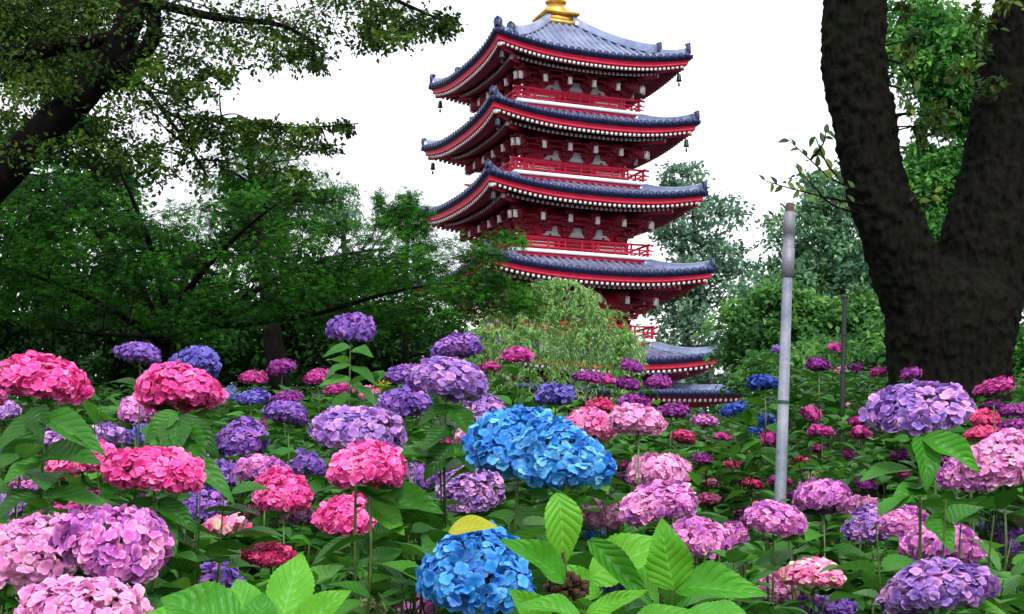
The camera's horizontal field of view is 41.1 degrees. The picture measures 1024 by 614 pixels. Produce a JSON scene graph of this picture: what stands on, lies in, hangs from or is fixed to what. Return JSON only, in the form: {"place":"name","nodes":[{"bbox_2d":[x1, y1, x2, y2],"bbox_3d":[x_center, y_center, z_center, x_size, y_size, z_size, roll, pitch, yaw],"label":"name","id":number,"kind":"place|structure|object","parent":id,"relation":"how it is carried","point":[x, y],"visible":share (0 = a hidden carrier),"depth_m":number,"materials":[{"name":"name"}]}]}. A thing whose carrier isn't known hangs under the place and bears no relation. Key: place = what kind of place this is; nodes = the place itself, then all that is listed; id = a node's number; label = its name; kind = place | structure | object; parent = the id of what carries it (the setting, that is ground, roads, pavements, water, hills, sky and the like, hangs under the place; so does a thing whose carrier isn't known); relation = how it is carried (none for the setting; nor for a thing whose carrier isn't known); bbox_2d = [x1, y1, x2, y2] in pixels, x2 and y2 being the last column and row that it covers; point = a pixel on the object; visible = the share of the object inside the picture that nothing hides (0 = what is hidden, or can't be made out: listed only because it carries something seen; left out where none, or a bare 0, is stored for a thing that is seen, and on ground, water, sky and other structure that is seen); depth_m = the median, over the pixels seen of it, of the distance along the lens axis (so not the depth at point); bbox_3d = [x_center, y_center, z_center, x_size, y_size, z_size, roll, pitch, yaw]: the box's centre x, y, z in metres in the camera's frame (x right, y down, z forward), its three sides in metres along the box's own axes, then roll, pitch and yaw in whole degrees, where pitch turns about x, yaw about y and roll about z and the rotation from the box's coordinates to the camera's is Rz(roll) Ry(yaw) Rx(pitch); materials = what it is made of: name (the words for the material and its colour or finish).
{"place":"outdoors","nodes":[
{"label":"outdoors","id":0,"kind":"place"},
{"bbox_2d":[0,0,1023,416],"label":"sky","id":1,"kind":"structure","parent":0,"point":[753,76],"materials":[{"name":"white"}]},
{"bbox_2d":[1,407,1023,599],"bbox_3d":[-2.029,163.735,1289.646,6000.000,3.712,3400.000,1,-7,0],"label":"ground","id":2,"kind":"structure","parent":0,"point":[1020,523],"depth_m":10.69,"materials":[{"name":"soil"}]},
{"bbox_2d":[0,400,65,518],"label":"hydrangea","id":3,"kind":"object","parent":2,"relation":"on","point":[9,409],"visible":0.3,"depth_m":7.52,"materials":[{"name":"purple plant"}]},
{"bbox_2d":[0,350,120,613],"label":"hydrangea","id":4,"kind":"object","parent":2,"relation":"on","point":[42,376],"visible":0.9,"depth_m":3.07,"materials":[{"name":"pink plant"}]},
{"bbox_2d":[0,509,153,613],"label":"hydrangea","id":5,"kind":"object","parent":2,"relation":"on","point":[36,566],"visible":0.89,"depth_m":2.59,"materials":[{"name":"pink plant"}]},
{"bbox_2d":[0,99,174,360],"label":"evergreen tree","id":6,"kind":"object","parent":2,"relation":"on","point":[10,333],"visible":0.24,"depth_m":21.97,"materials":[{"name":"green plant"}]},
{"bbox_2d":[0,439,206,609],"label":"hydrangea","id":7,"kind":"object","parent":2,"relation":"on","point":[173,469],"visible":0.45,"depth_m":3.19,"materials":[{"name":"pink plant"}]},
{"bbox_2d":[48,503,175,607],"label":"hydrangea","id":8,"kind":"object","parent":2,"relation":"on","point":[123,537],"visible":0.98,"depth_m":2.76,"materials":[{"name":"purple plant"}]},
{"bbox_2d":[69,392,156,507],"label":"hydrangea","id":9,"kind":"object","parent":2,"relation":"on","point":[127,432],"visible":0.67,"depth_m":6.51,"materials":[{"name":"purple plant"}]},
{"bbox_2d":[0,153,259,399],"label":"evergreen tree","id":10,"kind":"object","parent":2,"relation":"on","point":[117,369],"visible":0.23,"depth_m":23.66,"materials":[{"name":"green plant"}]},
{"bbox_2d":[65,341,205,504],"bbox_3d":[-1.496,0.852,5.480,0.656,1.440,0.486,6,-9,-36],"label":"hydrangea","id":11,"kind":"object","parent":2,"relation":"on","point":[140,352],"visible":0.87,"depth_m":5.51,"materials":[{"name":"green plant"}]},
{"bbox_2d":[98,359,288,594],"bbox_3d":[-0.854,0.857,3.506,0.521,1.452,0.473,5,-8,-30],"label":"hydrangea","id":12,"kind":"object","parent":2,"relation":"on","point":[186,388],"visible":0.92,"depth_m":3.52,"materials":[{"name":"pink plant"}]},
{"bbox_2d":[136,454,259,571],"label":"hydrangea","id":13,"kind":"object","parent":2,"relation":"on","point":[210,497],"visible":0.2,"depth_m":5.11,"materials":[{"name":"purple plant"}]},
{"bbox_2d":[148,344,276,531],"bbox_3d":[-1.229,0.855,5.289,0.610,1.423,0.443,3,-7,-15],"label":"hydrangea","id":14,"kind":"object","parent":2,"relation":"on","point":[206,359],"visible":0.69,"depth_m":5.27,"materials":[{"name":"purple plant"}]},
{"bbox_2d":[209,384,246,498],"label":"hydrangea","id":15,"kind":"object","parent":2,"relation":"on","point":[231,392],"visible":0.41,"depth_m":9.21,"materials":[{"name":"blue plant"}]},
{"bbox_2d":[202,512,259,581],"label":"hydrangea","id":16,"kind":"object","parent":2,"relation":"on","point":[212,524],"visible":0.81,"depth_m":3.92,"materials":[{"name":"pink plant"}]},
{"bbox_2d":[0,0,469,203],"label":"overhanging tree","id":17,"kind":"object","parent":2,"relation":"on","point":[109,60],"visible":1,"depth_m":8.45,"materials":[{"name":"green plant"}]},
{"bbox_2d":[191,416,281,574],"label":"hydrangea","id":18,"kind":"object","parent":2,"relation":"on","point":[239,436],"visible":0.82,"depth_m":5.24,"materials":[{"name":"purple plant"}]},
{"bbox_2d":[145,553,351,613],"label":"hydrangea","id":19,"kind":"object","parent":2,"relation":"on","point":[290,585],"visible":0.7,"depth_m":1.77,"materials":[{"name":"green plant"}]},
{"bbox_2d":[186,430,345,569],"bbox_3d":[-1.048,1.069,6.737,0.772,1.093,3.841,1,-7,-4],"label":"hydrangea","id":20,"kind":"object","parent":2,"relation":"on","point":[251,467],"visible":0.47,"depth_m":5.14,"materials":[{"name":"purple plant"}]},
{"bbox_2d":[240,541,296,578],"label":"hydrangea","id":21,"kind":"object","parent":2,"relation":"on","point":[272,554],"visible":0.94,"depth_m":3.63,"materials":[{"name":"red plant"}]},
{"bbox_2d":[183,132,361,395],"bbox_3d":[-3.009,-0.412,17.103,2.240,3.720,1.545,-4,-8,30],"label":"airy tree","id":22,"kind":"object","parent":2,"relation":"on","point":[274,349],"visible":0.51,"depth_m":17.15,"materials":[{"name":"green plant"}]},
{"bbox_2d":[218,387,330,531],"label":"hydrangea","id":23,"kind":"object","parent":2,"relation":"on","point":[282,407],"visible":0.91,"depth_m":5.77,"materials":[{"name":"green plant"}]},
{"bbox_2d":[148,165,410,396],"bbox_3d":[-4.702,-0.379,26.213,5.722,4.924,4.577,1,-7,0],"label":"evergreen tree","id":24,"kind":"object","parent":2,"relation":"on","point":[256,359],"visible":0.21,"depth_m":25.55,"materials":[{"name":"green plant"}]},
{"bbox_2d":[237,467,321,585],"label":"hydrangea","id":25,"kind":"object","parent":2,"relation":"on","point":[290,492],"visible":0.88,"depth_m":4.68,"materials":[{"name":"pink plant"}]},
{"bbox_2d":[0,160,565,368],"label":"maple tree","id":26,"kind":"object","parent":2,"relation":"on","point":[167,319],"visible":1,"depth_m":12.57,"materials":[{"name":"green plant"}]},
{"bbox_2d":[212,358,354,534],"bbox_3d":[-1.301,0.902,8.072,1.093,1.225,0.749,3,-8,-17],"label":"hydrangea","id":27,"kind":"object","parent":2,"relation":"on","point":[278,367],"visible":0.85,"depth_m":8.19,"materials":[{"name":"green plant"}]},
{"bbox_2d":[308,178,369,298],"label":"cedar tree","id":28,"kind":"object","parent":2,"relation":"on","point":[354,215],"visible":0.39,"depth_m":30.41,"materials":[{"name":"green plant"}]},
{"bbox_2d":[255,439,443,613],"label":"hydrangea","id":29,"kind":"object","parent":2,"relation":"on","point":[390,490],"visible":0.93,"depth_m":3.12,"materials":[{"name":"pink plant"}]},
{"bbox_2d":[314,312,407,492],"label":"hydrangea","id":30,"kind":"object","parent":2,"relation":"on","point":[350,327],"visible":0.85,"depth_m":5.67,"materials":[{"name":"green plant"}]},
{"bbox_2d":[358,385,380,404],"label":"hydrangea","id":31,"kind":"object","parent":2,"relation":"on","point":[360,394],"visible":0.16,"depth_m":9.22,"materials":[{"name":"pink plant"}]},
{"bbox_2d":[351,596,389,613],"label":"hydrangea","id":32,"kind":"object","parent":2,"relation":"on","point":[382,608],"visible":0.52,"depth_m":3.71,"materials":[{"name":"green plant"}]},
{"bbox_2d":[307,405,436,613],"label":"hydrangea","id":33,"kind":"object","parent":2,"relation":"on","point":[337,428],"visible":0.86,"depth_m":3.49,"materials":[{"name":"purple plant"}]},
{"bbox_2d":[261,250,500,390],"bbox_3d":[-2.621,0.501,28.072,5.189,3.787,4.896,3,-8,-19],"label":"evergreen tree","id":34,"kind":"object","parent":2,"relation":"on","point":[445,331],"visible":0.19,"depth_m":27.23,"materials":[{"name":"green plant"}]},
{"bbox_2d":[373,380,390,390],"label":"golden shrub","id":35,"kind":"object","parent":2,"relation":"on","point":[382,384],"visible":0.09,"depth_m":9.46,"materials":[{"name":"yellow plant"}]},
{"bbox_2d":[364,185,443,431],"bbox_3d":[-1.203,-0.003,15.120,0.871,2.795,0.837,4,-8,-25],"label":"young tree","id":36,"kind":"object","parent":2,"relation":"on","point":[420,228],"visible":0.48,"depth_m":15.16,"materials":[{"name":"green plant"}]},
{"bbox_2d":[392,593,441,613],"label":"hydrangea","id":37,"kind":"object","parent":2,"relation":"on","point":[428,606],"visible":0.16,"depth_m":4.46,"materials":[{"name":"purple plant"}]},
{"bbox_2d":[317,332,535,613],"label":"hydrangea","id":38,"kind":"object","parent":2,"relation":"on","point":[445,372],"visible":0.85,"depth_m":3.53,"materials":[{"name":"purple plant"}]},
{"bbox_2d":[379,437,545,595],"bbox_3d":[-0.353,1.042,6.724,0.746,0.931,4.523,1,-7,-6],"label":"hydrangea","id":39,"kind":"object","parent":2,"relation":"on","point":[470,491],"visible":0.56,"depth_m":4.68,"materials":[{"name":"purple plant"}]},
{"bbox_2d":[435,393,553,529],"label":"hydrangea","id":40,"kind":"object","parent":2,"relation":"on","point":[488,403],"visible":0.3,"depth_m":5.44,"materials":[{"name":"purple plant"}]},
{"bbox_2d":[478,346,537,485],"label":"hydrangea","id":41,"kind":"object","parent":2,"relation":"on","point":[515,354],"visible":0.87,"depth_m":8.01,"materials":[{"name":"green plant"}]},
{"bbox_2d":[0,311,1016,417],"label":"woods","id":42,"kind":"object","parent":2,"relation":"on","point":[85,365],"visible":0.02,"depth_m":32.96,"materials":[{"name":"green plant"}]},
{"bbox_2d":[0,363,1023,613],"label":"undergrowth","id":43,"kind":"object","parent":2,"relation":"on","point":[736,555],"visible":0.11,"depth_m":7.07,"materials":[{"name":"green plant"}]},
{"bbox_2d":[497,382,587,506],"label":"hydrangea","id":44,"kind":"object","parent":2,"relation":"on","point":[552,395],"visible":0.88,"depth_m":6.34,"materials":[{"name":"purple plant"}]},
{"bbox_2d":[450,277,649,408],"bbox_3d":[0.616,1.660,25.259,3.742,4.223,4.629,1,-7,0],"label":"weeping tree","id":45,"kind":"object","parent":2,"relation":"on","point":[620,342],"visible":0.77,"depth_m":24.10,"materials":[{"name":"green plant"}]},
{"bbox_2d":[388,403,735,613],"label":"hydrangea","id":46,"kind":"object","parent":2,"relation":"on","point":[540,451],"visible":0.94,"depth_m":2.98,"materials":[{"name":"blue plant"}]},
{"bbox_2d":[408,0,747,412],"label":"pagoda","id":47,"kind":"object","parent":2,"relation":"on","point":[552,141],"visible":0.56,"depth_m":68.06,"materials":[{"name":"red wood"}]},
{"bbox_2d":[415,493,768,613],"bbox_3d":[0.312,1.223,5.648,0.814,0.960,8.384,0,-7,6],"label":"hydrangea","id":48,"kind":"object","parent":2,"relation":"on","point":[471,564],"visible":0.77,"depth_m":1.91,"materials":[{"name":"green plant"}]},
{"bbox_2d":[573,492,625,605],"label":"hydrangea","id":49,"kind":"object","parent":2,"relation":"on","point":[595,521],"visible":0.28,"depth_m":5.04,"materials":[{"name":"purple plant"}]},
{"bbox_2d":[551,357,682,529],"bbox_3d":[0.654,0.865,8.561,0.902,1.148,1.613,1,-7,0],"label":"hydrangea","id":50,"kind":"object","parent":2,"relation":"on","point":[656,381],"visible":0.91,"depth_m":8.65,"materials":[{"name":"purple plant"}]},
{"bbox_2d":[532,402,726,540],"bbox_3d":[0.521,1.070,7.405,0.746,0.813,5.998,0,-7,3],"label":"hydrangea","id":51,"kind":"object","parent":2,"relation":"on","point":[601,425],"visible":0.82,"depth_m":4.79,"materials":[{"name":"pink plant"}]},
{"bbox_2d":[573,392,700,539],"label":"hydrangea","id":52,"kind":"object","parent":2,"relation":"on","point":[604,404],"visible":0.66,"depth_m":7.07,"materials":[{"name":"green plant"}]},
{"bbox_2d":[586,451,749,613],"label":"hydrangea","id":53,"kind":"object","parent":2,"relation":"on","point":[665,492],"visible":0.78,"depth_m":4.01,"materials":[{"name":"pink plant"}]},
{"bbox_2d":[622,401,754,515],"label":"hydrangea","id":54,"kind":"object","parent":2,"relation":"on","point":[670,410],"visible":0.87,"depth_m":8.32,"materials":[{"name":"purple plant"}]},
{"bbox_2d":[637,160,761,413],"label":"tall tree","id":55,"kind":"object","parent":2,"relation":"on","point":[689,315],"visible":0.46,"depth_m":96.13,"materials":[{"name":"green plant"}]},
{"bbox_2d":[695,477,763,542],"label":"hydrangea","id":56,"kind":"object","parent":2,"relation":"on","point":[705,498],"visible":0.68,"depth_m":8.43,"materials":[{"name":"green plant"}]},
{"bbox_2d":[711,374,798,516],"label":"hydrangea","id":57,"kind":"object","parent":2,"relation":"on","point":[745,441],"visible":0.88,"depth_m":7.46,"materials":[{"name":"green plant"}]},
{"bbox_2d":[755,574,806,606],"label":"hydrangea","id":58,"kind":"object","parent":2,"relation":"on","point":[782,593],"visible":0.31,"depth_m":4.74,"materials":[{"name":"pink plant"}]},
{"bbox_2d":[769,202,794,604],"bbox_3d":[1.306,0.495,6.586,0.151,2.033,0.074,1,-7,0],"label":"steel pole","id":59,"kind":"object","parent":2,"relation":"on","point":[787,276],"visible":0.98,"depth_m":6.60,"materials":[{"name":"grey metal"}]},
{"bbox_2d":[740,499,831,613],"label":"hydrangea","id":60,"kind":"object","parent":2,"relation":"on","point":[787,522],"visible":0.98,"depth_m":4.23,"materials":[{"name":"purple plant"}]},
{"bbox_2d":[726,340,850,414],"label":"tree","id":61,"kind":"object","parent":2,"relation":"on","point":[752,365],"visible":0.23,"depth_m":21.88,"materials":[{"name":"green plant"}]},
{"bbox_2d":[693,278,884,411],"bbox_3d":[5.971,0.856,27.078,4.715,2.988,2.974,1,-7,0],"label":"broadleaf tree","id":62,"kind":"object","parent":2,"relation":"on","point":[752,320],"visible":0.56,"depth_m":26.66,"materials":[{"name":"green plant"}]},
{"bbox_2d":[736,404,861,503],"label":"hydrangea","id":63,"kind":"object","parent":2,"relation":"on","point":[811,412],"visible":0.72,"depth_m":9.17,"materials":[{"name":"green plant"}]},
{"bbox_2d":[734,157,873,312],"bbox_3d":[8.623,-0.564,38.353,5.223,8.489,4.311,1,-7,0],"label":"conifer tree","id":64,"kind":"object","parent":2,"relation":"on","point":[832,264],"visible":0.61,"depth_m":37.72,"materials":[{"name":"green plant"}]},
{"bbox_2d":[786,470,821,504],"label":"hydrangea","id":65,"kind":"object","parent":2,"relation":"on","point":[816,475],"visible":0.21,"depth_m":9.56,"materials":[{"name":"green plant"}]},
{"bbox_2d":[773,556,846,613],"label":"hydrangea","id":66,"kind":"object","parent":2,"relation":"on","point":[803,571],"visible":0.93,"depth_m":4.01,"materials":[{"name":"pink plant"}]},
{"bbox_2d":[765,342,856,470],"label":"hydrangea","id":67,"kind":"object","parent":2,"relation":"on","point":[820,364],"visible":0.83,"depth_m":9.03,"materials":[{"name":"green plant"}]},
{"bbox_2d":[740,306,887,394],"bbox_3d":[5.981,0.986,24.107,4.053,2.198,3.393,1,-7,0],"label":"tree","id":68,"kind":"object","parent":2,"relation":"on","point":[868,350],"visible":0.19,"depth_m":23.45,"materials":[{"name":"green plant"}]},
{"bbox_2d":[743,475,895,598],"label":"hydrangea","id":69,"kind":"object","parent":2,"relation":"on","point":[826,496],"visible":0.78,"depth_m":4.81,"materials":[{"name":"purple plant"}]},
{"bbox_2d":[797,594,858,613],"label":"hydrangea","id":70,"kind":"object","parent":2,"relation":"on","point":[844,606],"visible":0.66,"depth_m":4.38,"materials":[{"name":"purple plant"}]},
{"bbox_2d":[838,294,847,477],"bbox_3d":[2.422,0.665,9.999,0.106,1.533,0.047,1,-7,0],"label":"garden post","id":71,"kind":"object","parent":2,"relation":"on","point":[843,354],"visible":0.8,"depth_m":10.02,"materials":[{"name":"grey metal"}]},
{"bbox_2d":[830,402,908,491],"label":"hydrangea","id":72,"kind":"object","parent":2,"relation":"on","point":[864,433],"visible":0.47,"depth_m":9.30,"materials":[{"name":"green plant"}]},
{"bbox_2d":[846,362,923,498],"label":"hydrangea","id":73,"kind":"object","parent":2,"relation":"on","point":[911,373],"visible":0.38,"depth_m":9.24,"materials":[{"name":"purple plant"}]},
{"bbox_2d":[840,504,933,613],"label":"hydrangea","id":74,"kind":"object","parent":2,"relation":"on","point":[899,522],"visible":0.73,"depth_m":5.70,"materials":[{"name":"purple plant"}]},
{"bbox_2d":[759,0,1023,504],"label":"cherry tree","id":75,"kind":"object","parent":2,"relation":"on","point":[951,302],"visible":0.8,"depth_m":10.44,"materials":[{"name":"brown plant"}]},
{"bbox_2d":[881,448,948,501],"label":"hydrangea","id":76,"kind":"object","parent":2,"relation":"on","point":[903,453],"visible":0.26,"depth_m":9.28,"materials":[{"name":"purple plant"}]},
{"bbox_2d":[818,379,1023,613],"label":"hydrangea","id":77,"kind":"object","parent":2,"relation":"on","point":[917,409],"visible":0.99,"depth_m":3.00,"materials":[{"name":"purple plant"}]},
{"bbox_2d":[885,0,988,241],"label":"leafy tree","id":78,"kind":"object","parent":2,"relation":"on","point":[932,168],"visible":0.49,"depth_m":30.15,"materials":[{"name":"green plant"}]},
{"bbox_2d":[873,556,1001,613],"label":"hydrangea","id":79,"kind":"object","parent":2,"relation":"on","point":[947,584],"visible":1,"depth_m":2.80,"materials":[{"name":"purple plant"}]},
{"bbox_2d":[897,522,987,563],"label":"hydrangea","id":80,"kind":"object","parent":2,"relation":"on","point":[970,549],"visible":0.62,"depth_m":3.50,"materials":[{"name":"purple plant"}]},
{"bbox_2d":[916,407,1023,553],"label":"hydrangea","id":81,"kind":"object","parent":2,"relation":"on","point":[981,420],"visible":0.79,"depth_m":7.26,"materials":[{"name":"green plant"}]},
{"bbox_2d":[935,427,1023,613],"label":"hydrangea","id":82,"kind":"object","parent":2,"relation":"on","point":[999,457],"visible":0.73,"depth_m":3.76,"materials":[{"name":"pink plant"}]},
{"bbox_2d":[959,375,1023,535],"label":"hydrangea","id":83,"kind":"object","parent":2,"relation":"on","point":[1002,384],"visible":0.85,"depth_m":6.61,"materials":[{"name":"pink plant"}]},
{"bbox_2d":[971,512,1023,570],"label":"hydrangea","id":84,"kind":"object","parent":2,"relation":"on","point":[1014,532],"visible":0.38,"depth_m":7.22,"materials":[{"name":"purple plant"}]},
{"bbox_2d":[1012,307,1023,387],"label":"shrubby tree","id":85,"kind":"object","parent":2,"relation":"on","point":[1018,358],"visible":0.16,"depth_m":19.79,"materials":[{"name":"green plant"}]}
]}

